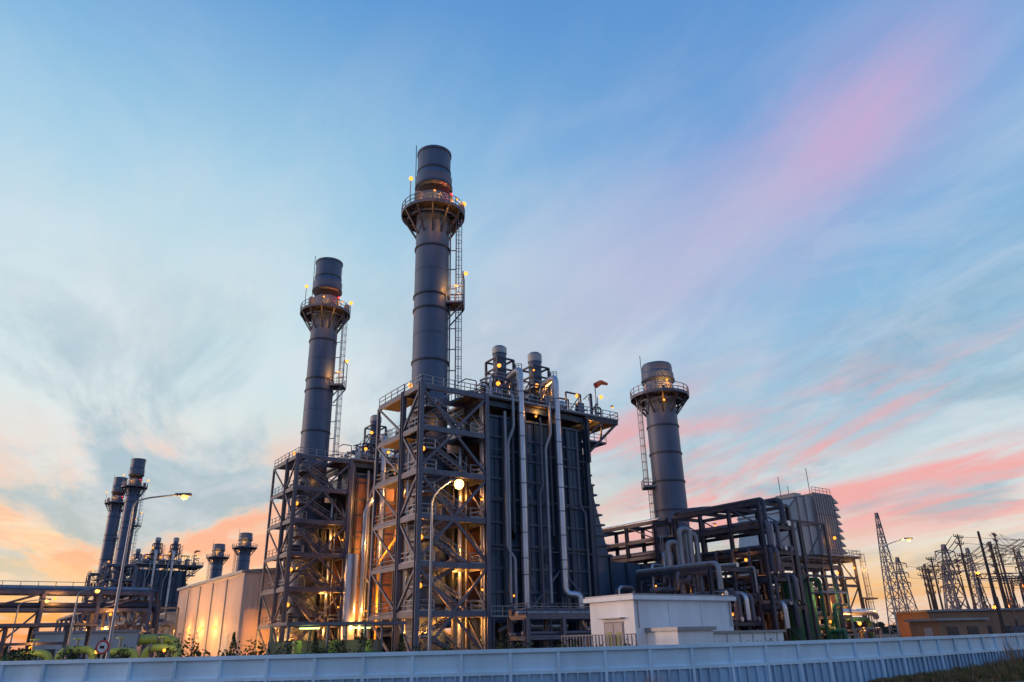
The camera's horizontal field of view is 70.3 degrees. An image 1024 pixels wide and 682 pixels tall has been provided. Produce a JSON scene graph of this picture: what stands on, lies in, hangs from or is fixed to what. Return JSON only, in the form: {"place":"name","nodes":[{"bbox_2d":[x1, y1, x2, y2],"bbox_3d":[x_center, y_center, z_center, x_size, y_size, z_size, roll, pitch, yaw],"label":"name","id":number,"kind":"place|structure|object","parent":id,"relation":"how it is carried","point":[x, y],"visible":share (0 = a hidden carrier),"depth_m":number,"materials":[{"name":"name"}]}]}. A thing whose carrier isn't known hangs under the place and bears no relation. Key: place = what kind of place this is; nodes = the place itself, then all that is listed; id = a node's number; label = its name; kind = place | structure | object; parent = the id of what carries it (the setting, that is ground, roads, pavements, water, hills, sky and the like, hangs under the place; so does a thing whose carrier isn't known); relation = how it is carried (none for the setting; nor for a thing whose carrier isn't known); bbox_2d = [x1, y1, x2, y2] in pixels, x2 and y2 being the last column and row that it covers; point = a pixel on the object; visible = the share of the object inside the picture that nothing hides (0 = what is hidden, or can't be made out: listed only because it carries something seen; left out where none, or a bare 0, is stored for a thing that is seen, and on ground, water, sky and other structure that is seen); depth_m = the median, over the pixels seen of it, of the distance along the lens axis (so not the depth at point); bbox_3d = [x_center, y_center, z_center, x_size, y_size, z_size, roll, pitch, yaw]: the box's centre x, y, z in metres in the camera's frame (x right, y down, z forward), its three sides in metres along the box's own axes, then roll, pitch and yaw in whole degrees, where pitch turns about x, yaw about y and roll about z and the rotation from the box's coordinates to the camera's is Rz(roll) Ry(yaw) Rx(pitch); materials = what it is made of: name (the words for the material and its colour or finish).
{"place":"outdoors","nodes":[
{"label":"outdoors","id":0,"kind":"place"},
{"bbox_2d":[150,611,176,656],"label":"annex hall","id":1,"kind":"structure","parent":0,"point":[171,616],"depth_m":150.59,"materials":[{"name":"metal"}]},
{"bbox_2d":[170,568,326,656],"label":"corrugated turbine hall","id":2,"kind":"structure","parent":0,"point":[215,613],"depth_m":122.98,"materials":[{"name":"metal"}]},
{"bbox_2d":[0,0,1023,649],"label":"sky","id":3,"kind":"structure","parent":0,"point":[809,211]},
{"bbox_2d":[445,620,591,646],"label":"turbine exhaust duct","id":4,"kind":"object","parent":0,"point":[448,625],"depth_m":139.26,"materials":[{"name":"metal"}]},
{"bbox_2d":[583,593,785,646],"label":"control building","id":5,"kind":"structure","parent":0,"point":[657,619],"depth_m":54.64,"materials":[{"name":"paint"}]},
{"bbox_2d":[448,633,1023,681],"bbox_3d":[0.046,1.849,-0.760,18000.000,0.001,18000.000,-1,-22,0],"label":"ground","id":6,"kind":"structure","parent":0,"point":[887,635],"depth_m":274.80,"materials":[{"name":"green plant"}]},
{"bbox_2d":[76,570,111,629],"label":"steel stair tower","id":7,"kind":"structure","parent":6,"relation":"on","point":[86,598],"depth_m":285.03,"materials":[{"name":"metal"}]},
{"bbox_2d":[96,640,109,658],"bbox_3d":[-20.008,15.925,35.244,0.660,2.680,0.160,-1,-22,0],"label":"round traffic sign","id":8,"kind":"object","parent":6,"relation":"on","point":[102,647],"visible":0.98,"depth_m":35.58,"materials":[{"name":"white metal"}]},
{"bbox_2d":[93,476,127,597],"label":"exhaust chimney","id":9,"kind":"object","parent":6,"relation":"on","point":[115,504],"visible":0.56,"depth_m":299.57,"materials":[{"name":"paint"}]},
{"bbox_2d":[97,560,135,620],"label":"steel stair tower","id":10,"kind":"structure","parent":6,"relation":"on","point":[105,577],"depth_m":256.97,"materials":[{"name":"metal"}]},
{"bbox_2d":[107,458,148,617],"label":"exhaust chimney","id":11,"kind":"object","parent":6,"relation":"on","point":[134,487],"visible":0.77,"depth_m":270.24,"materials":[{"name":"paint"}]},
{"bbox_2d":[101,549,174,618],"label":"heat recovery boiler","id":12,"kind":"object","parent":6,"relation":"on","point":[137,553],"visible":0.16,"depth_m":301.16,"materials":[{"name":"grey metal"}]},
{"bbox_2d":[105,493,191,658],"bbox_3d":[-20.280,13.690,40.429,3.325,10.370,0.359,0,-22,-4],"label":"street lamp","id":13,"kind":"object","parent":6,"relation":"on","point":[184,496],"visible":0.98,"depth_m":40.73,"materials":[{"name":"grey metal"}]},
{"bbox_2d":[118,537,203,623],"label":"heat recovery boiler","id":14,"kind":"object","parent":6,"relation":"on","point":[167,583],"visible":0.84,"depth_m":266.63,"materials":[{"name":"grey metal"}]},
{"bbox_2d":[225,632,237,655],"bbox_3d":[-17.035,19.197,44.182,1.268,2.890,1.405,-1,-22,0],"label":"conifer shrub","id":15,"kind":"object","parent":6,"relation":"on","point":[232,645],"visible":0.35,"depth_m":44.39,"materials":[{"name":"green plant"}]},
{"bbox_2d":[310,633,320,653],"bbox_3d":[-11.696,18.772,43.237,1.231,2.711,1.221,9,-24,-23],"label":"conifer shrub","id":16,"kind":"object","parent":6,"relation":"on","point":[315,641],"visible":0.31,"depth_m":43.46,"materials":[{"name":"green plant"}]},
{"bbox_2d":[395,633,406,651],"bbox_3d":[-6.470,18.326,42.268,1.355,2.558,1.207,-1,-22,0],"label":"conifer shrub","id":17,"kind":"object","parent":6,"relation":"on","point":[401,648],"visible":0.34,"depth_m":42.48,"materials":[{"name":"green plant"}]},
{"bbox_2d":[0,629,885,660],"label":"hedge shrubs","id":18,"kind":"object","parent":6,"relation":"on","point":[197,652],"visible":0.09,"depth_m":40.45,"materials":[{"name":"green plant"}]},
{"bbox_2d":[428,479,463,650],"bbox_3d":[-3.917,13.829,43.078,2.130,11.370,0.593,2,-23,-8],"label":"street lamp","id":19,"kind":"object","parent":6,"relation":"on","point":[458,483],"visible":0.89,"depth_m":43.38,"materials":[{"name":"grey metal"}]},
{"bbox_2d":[2,621,897,655],"bbox_3d":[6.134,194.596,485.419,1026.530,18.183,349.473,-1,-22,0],"label":"distant trees","id":20,"kind":"object","parent":6,"relation":"on","point":[884,628],"visible":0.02,"depth_m":458.49,"materials":[{"name":"green plant"}]},
{"bbox_2d":[0,633,1023,681],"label":"boundary wall","id":21,"kind":"structure","parent":6,"relation":"on","point":[854,660],"depth_m":26.85,"materials":[{"name":"white paint"}]},
{"bbox_2d":[561,633,636,647],"bbox_3d":[3.722,21.753,50.800,6.075,2.238,8.075,14,-27,-33],"label":"gate fence","id":22,"kind":"object","parent":6,"relation":"on","point":[601,635],"visible":0.32,"depth_m":52.56,"materials":[{"name":"grey metal"}]},
{"bbox_2d":[874,513,906,637],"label":"lattice tower","id":23,"kind":"structure","parent":6,"relation":"on","point":[878,526],"depth_m":189.90,"materials":[{"name":"grey metal"}]},
{"bbox_2d":[882,538,912,636],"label":"street lamp","id":24,"kind":"object","parent":6,"relation":"on","point":[908,539],"visible":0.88,"depth_m":77.48,"materials":[{"name":"grey metal"}]},
{"bbox_2d":[890,557,917,610],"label":"lattice tower","id":25,"kind":"structure","parent":6,"relation":"on","point":[899,569],"depth_m":200.34,"materials":[{"name":"grey metal"}]},
{"bbox_2d":[916,567,931,609],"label":"utility pole","id":26,"kind":"object","parent":6,"relation":"on","point":[922,571],"visible":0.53,"depth_m":160.64,"materials":[{"name":"brown wood"}]},
{"bbox_2d":[922,564,933,609],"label":"utility pole","id":27,"kind":"object","parent":6,"relation":"on","point":[924,566],"visible":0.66,"depth_m":141.75,"materials":[{"name":"brown wood"}]},
{"bbox_2d":[922,576,935,609],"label":"utility pole","id":28,"kind":"object","parent":6,"relation":"on","point":[931,593],"visible":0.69,"depth_m":137.45,"materials":[{"name":"brown wood"}]},
{"bbox_2d":[926,557,943,608],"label":"utility pole","id":29,"kind":"object","parent":6,"relation":"on","point":[934,574],"visible":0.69,"depth_m":149.70,"materials":[{"name":"brown wood"}]},
{"bbox_2d":[935,565,961,608],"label":"lattice tower","id":30,"kind":"structure","parent":6,"relation":"on","point":[950,595],"depth_m":179.04,"materials":[{"name":"grey metal"}]},
{"bbox_2d":[934,544,970,608],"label":"lattice tower","id":31,"kind":"structure","parent":6,"relation":"on","point":[955,597],"depth_m":154.22,"materials":[{"name":"grey metal"}]},
{"bbox_2d":[955,559,967,606],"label":"utility pole","id":32,"kind":"object","parent":6,"relation":"on","point":[956,560],"visible":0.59,"depth_m":165.55,"materials":[{"name":"brown wood"}]},
{"bbox_2d":[953,534,973,594],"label":"utility pole","id":33,"kind":"object","parent":6,"relation":"on","point":[958,537],"visible":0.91,"depth_m":144.28,"materials":[{"name":"brown wood"}]},
{"bbox_2d":[957,553,974,608],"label":"utility pole","id":34,"kind":"object","parent":6,"relation":"on","point":[966,573],"visible":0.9,"depth_m":133.05,"materials":[{"name":"brown wood"}]},
{"bbox_2d":[964,548,989,608],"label":"lattice tower","id":35,"kind":"structure","parent":6,"relation":"on","point":[967,551],"depth_m":210.31,"materials":[{"name":"grey metal"}]},
{"bbox_2d":[977,531,1005,633],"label":"utility pole","id":36,"kind":"object","parent":6,"relation":"on","point":[1002,625],"visible":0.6,"depth_m":94.17,"materials":[{"name":"brown wood"}]},
{"bbox_2d":[986,541,997,580],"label":"utility pole","id":37,"kind":"object","parent":6,"relation":"on","point":[990,552],"visible":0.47,"depth_m":153.79,"materials":[{"name":"brown wood"}]},
{"bbox_2d":[966,573,1023,632],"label":"substation equipment","id":38,"kind":"object","parent":6,"relation":"on","point":[1014,629],"visible":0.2,"depth_m":129.61,"materials":[{"name":"metal"}]},
{"bbox_2d":[991,563,1005,607],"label":"utility pole","id":39,"kind":"object","parent":6,"relation":"on","point":[993,564],"visible":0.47,"depth_m":143.53,"materials":[{"name":"brown wood"}]},
{"bbox_2d":[993,546,1008,595],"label":"utility pole","id":40,"kind":"object","parent":6,"relation":"on","point":[1001,571],"visible":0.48,"depth_m":180.68,"materials":[{"name":"brown wood"}]},
{"bbox_2d":[991,532,1014,607],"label":"utility pole","id":41,"kind":"object","parent":6,"relation":"on","point":[995,539],"visible":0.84,"depth_m":162.50,"materials":[{"name":"brown wood"}]},
{"bbox_2d":[881,532,1023,587],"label":"power lines","id":42,"kind":"object","parent":41,"relation":"attached to","point":[997,551],"visible":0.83,"depth_m":142.81,"materials":[{"name":"metal"}]},
{"bbox_2d":[997,553,1014,605],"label":"utility pole","id":43,"kind":"object","parent":6,"relation":"on","point":[1003,561],"visible":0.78,"depth_m":167.36,"materials":[{"name":"brown wood"}]},
{"bbox_2d":[1012,548,1021,582],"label":"utility pole","id":44,"kind":"object","parent":6,"relation":"on","point":[1017,563],"visible":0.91,"depth_m":141.04,"materials":[{"name":"brown wood"}]},
{"bbox_2d":[1012,551,1023,579],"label":"lattice tower","id":45,"kind":"structure","parent":6,"relation":"on","point":[1021,564],"depth_m":205.01,"materials":[{"name":"grey metal"}]},
{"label":"turbine exhaust duct","id":46,"kind":"object","parent":6,"relation":"on","visible":0},
{"bbox_2d":[206,541,229,579],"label":"bypass chimney","id":47,"kind":"object","parent":46,"relation":"on","point":[217,558],"visible":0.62,"depth_m":317.38,"materials":[{"name":"paint"}]},
{"bbox_2d":[904,617,988,636],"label":"service building","id":48,"kind":"structure","parent":0,"point":[945,627],"depth_m":80.84,"materials":[{"name":"concrete"}]},
{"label":"plant yard pavement","id":49,"kind":"structure","parent":0,"visible":0},
{"bbox_2d":[7,598,50,655],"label":"street lamp","id":50,"kind":"object","parent":49,"relation":"on","point":[47,600],"visible":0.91,"depth_m":75.32,"materials":[{"name":"grey metal"}]},
{"bbox_2d":[0,622,97,660],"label":"equipment canopy","id":51,"kind":"object","parent":49,"relation":"on","point":[5,627],"visible":0.48,"depth_m":57.14,"materials":[{"name":"grey metal"}]},
{"bbox_2d":[0,580,158,652],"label":"pipe rack","id":52,"kind":"object","parent":49,"relation":"on","point":[96,607],"visible":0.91,"depth_m":100.18,"materials":[{"name":"grey metal"}]},
{"bbox_2d":[65,588,102,659],"bbox_3d":[-33.256,22.561,56.214,1.830,6.570,0.360,6,-24,-18],"label":"street lamp","id":53,"kind":"object","parent":49,"relation":"on","point":[97,590],"visible":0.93,"depth_m":56.57,"materials":[{"name":"grey metal"}]},
{"bbox_2d":[33,630,146,659],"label":"service building","id":54,"kind":"structure","parent":49,"relation":"on","point":[129,640],"depth_m":94.94,"materials":[{"name":"metal"}]},
{"bbox_2d":[14,632,181,660],"bbox_3d":[-30.274,23.265,53.922,12.500,2.988,2.820,3,-23,-11],"label":"valve station","id":55,"kind":"object","parent":49,"relation":"on","point":[158,642],"visible":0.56,"depth_m":53.85,"materials":[{"name":"green metal"}]},
{"bbox_2d":[54,596,161,657],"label":"pipe rack","id":56,"kind":"object","parent":49,"relation":"on","point":[121,625],"visible":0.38,"depth_m":109.65,"materials":[{"name":"grey metal"}]},
{"bbox_2d":[97,607,179,657],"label":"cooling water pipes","id":57,"kind":"object","parent":49,"relation":"on","point":[164,624],"visible":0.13,"depth_m":135.53,"materials":[{"name":"grey metal"}]},
{"bbox_2d":[254,447,353,654],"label":"steel stair tower","id":58,"kind":"structure","parent":49,"relation":"on","point":[288,552],"depth_m":113.97,"materials":[{"name":"metal"}]},
{"bbox_2d":[284,256,352,640],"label":"exhaust chimney","id":59,"kind":"object","parent":49,"relation":"on","point":[324,313],"visible":0.78,"depth_m":128.27,"materials":[{"name":"paint"}]},
{"bbox_2d":[267,621,406,654],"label":"pump shelter","id":60,"kind":"object","parent":49,"relation":"on","point":[302,647],"visible":0.5,"depth_m":65.29,"materials":[{"name":"grey metal"}]},
{"bbox_2d":[315,415,408,651],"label":"heat recovery boiler","id":61,"kind":"object","parent":49,"relation":"on","point":[363,463],"visible":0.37,"depth_m":120.93,"materials":[{"name":"grey metal"}]},
{"bbox_2d":[340,462,404,639],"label":"boiler side casing","id":62,"kind":"object","parent":61,"relation":"attached to","point":[352,605],"visible":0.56,"depth_m":117.54,"materials":[{"name":"metal"}]},
{"bbox_2d":[366,374,491,651],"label":"steel stair tower","id":63,"kind":"structure","parent":49,"relation":"on","point":[418,476],"depth_m":83.29,"materials":[{"name":"metal"}]},
{"bbox_2d":[401,145,467,651],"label":"exhaust chimney","id":64,"kind":"object","parent":49,"relation":"on","point":[433,215],"visible":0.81,"depth_m":98.42,"materials":[{"name":"paint"}]},
{"bbox_2d":[445,345,617,649],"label":"heat recovery boiler","id":65,"kind":"object","parent":49,"relation":"on","point":[543,446],"visible":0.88,"depth_m":92.33,"materials":[{"name":"grey metal"}]},
{"bbox_2d":[506,603,591,648],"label":"pipe rack","id":66,"kind":"object","parent":49,"relation":"on","point":[546,615],"visible":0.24,"depth_m":77.28,"materials":[{"name":"grey metal"}]},
{"bbox_2d":[602,517,678,593],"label":"pipe rack","id":67,"kind":"object","parent":49,"relation":"on","point":[657,555],"visible":0.46,"depth_m":106.94,"materials":[{"name":"metal"}]},
{"bbox_2d":[583,460,775,646],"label":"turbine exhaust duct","id":68,"kind":"object","parent":49,"relation":"on","point":[612,576],"visible":0.1,"depth_m":97.89,"materials":[{"name":"metal"}]},
{"bbox_2d":[630,356,689,561],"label":"bypass chimney","id":69,"kind":"object","parent":68,"relation":"on","point":[659,398],"visible":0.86,"depth_m":116.31,"materials":[{"name":"paint"}]},
{"bbox_2d":[636,561,765,629],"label":"pipe","id":70,"kind":"object","parent":49,"relation":"on","point":[709,569],"visible":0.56,"depth_m":88.99,"materials":[{"name":"metal"}]},
{"bbox_2d":[614,506,790,640],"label":"process pipework","id":71,"kind":"object","parent":49,"relation":"on","point":[690,555],"visible":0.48,"depth_m":95.38,"materials":[{"name":"metal"}]},
{"bbox_2d":[671,497,811,640],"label":"pipe rack","id":72,"kind":"object","parent":49,"relation":"on","point":[770,554],"visible":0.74,"depth_m":94.63,"materials":[{"name":"metal"}]},
{"bbox_2d":[732,556,853,640],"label":"pipe rack","id":73,"kind":"object","parent":49,"relation":"on","point":[814,568],"visible":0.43,"depth_m":106.69,"materials":[{"name":"metal"}]},
{"bbox_2d":[724,468,880,638],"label":"air intake filter house","id":74,"kind":"structure","parent":49,"relation":"on","point":[817,507],"depth_m":123.04,"materials":[{"name":"grey metal"}]},
{"bbox_2d":[778,519,883,640],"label":"green process vessels","id":75,"kind":"object","parent":49,"relation":"on","point":[838,629],"visible":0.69,"depth_m":97.14,"materials":[{"name":"paint"}]},
{"bbox_2d":[924,568,938,609],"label":"utility pole","id":76,"kind":"object","parent":49,"relation":"on","point":[930,578],"visible":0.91,"depth_m":126.61,"materials":[{"name":"brown wood"}]},
{"bbox_2d":[892,608,1023,636],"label":"service building","id":77,"kind":"structure","parent":49,"relation":"on","point":[993,624],"depth_m":96.99,"materials":[{"name":"metal"}]},
{"bbox_2d":[989,541,1008,607],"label":"utility pole","id":78,"kind":"object","parent":49,"relation":"on","point":[1000,582],"visible":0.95,"depth_m":111.76,"materials":[{"name":"brown wood"}]},
{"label":"turbine exhaust duct","id":79,"kind":"object","parent":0,"visible":0},
{"bbox_2d":[232,531,257,572],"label":"bypass chimney","id":80,"kind":"object","parent":79,"relation":"on","point":[244,547],"visible":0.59,"depth_m":288.12,"materials":[{"name":"paint"}]}
]}

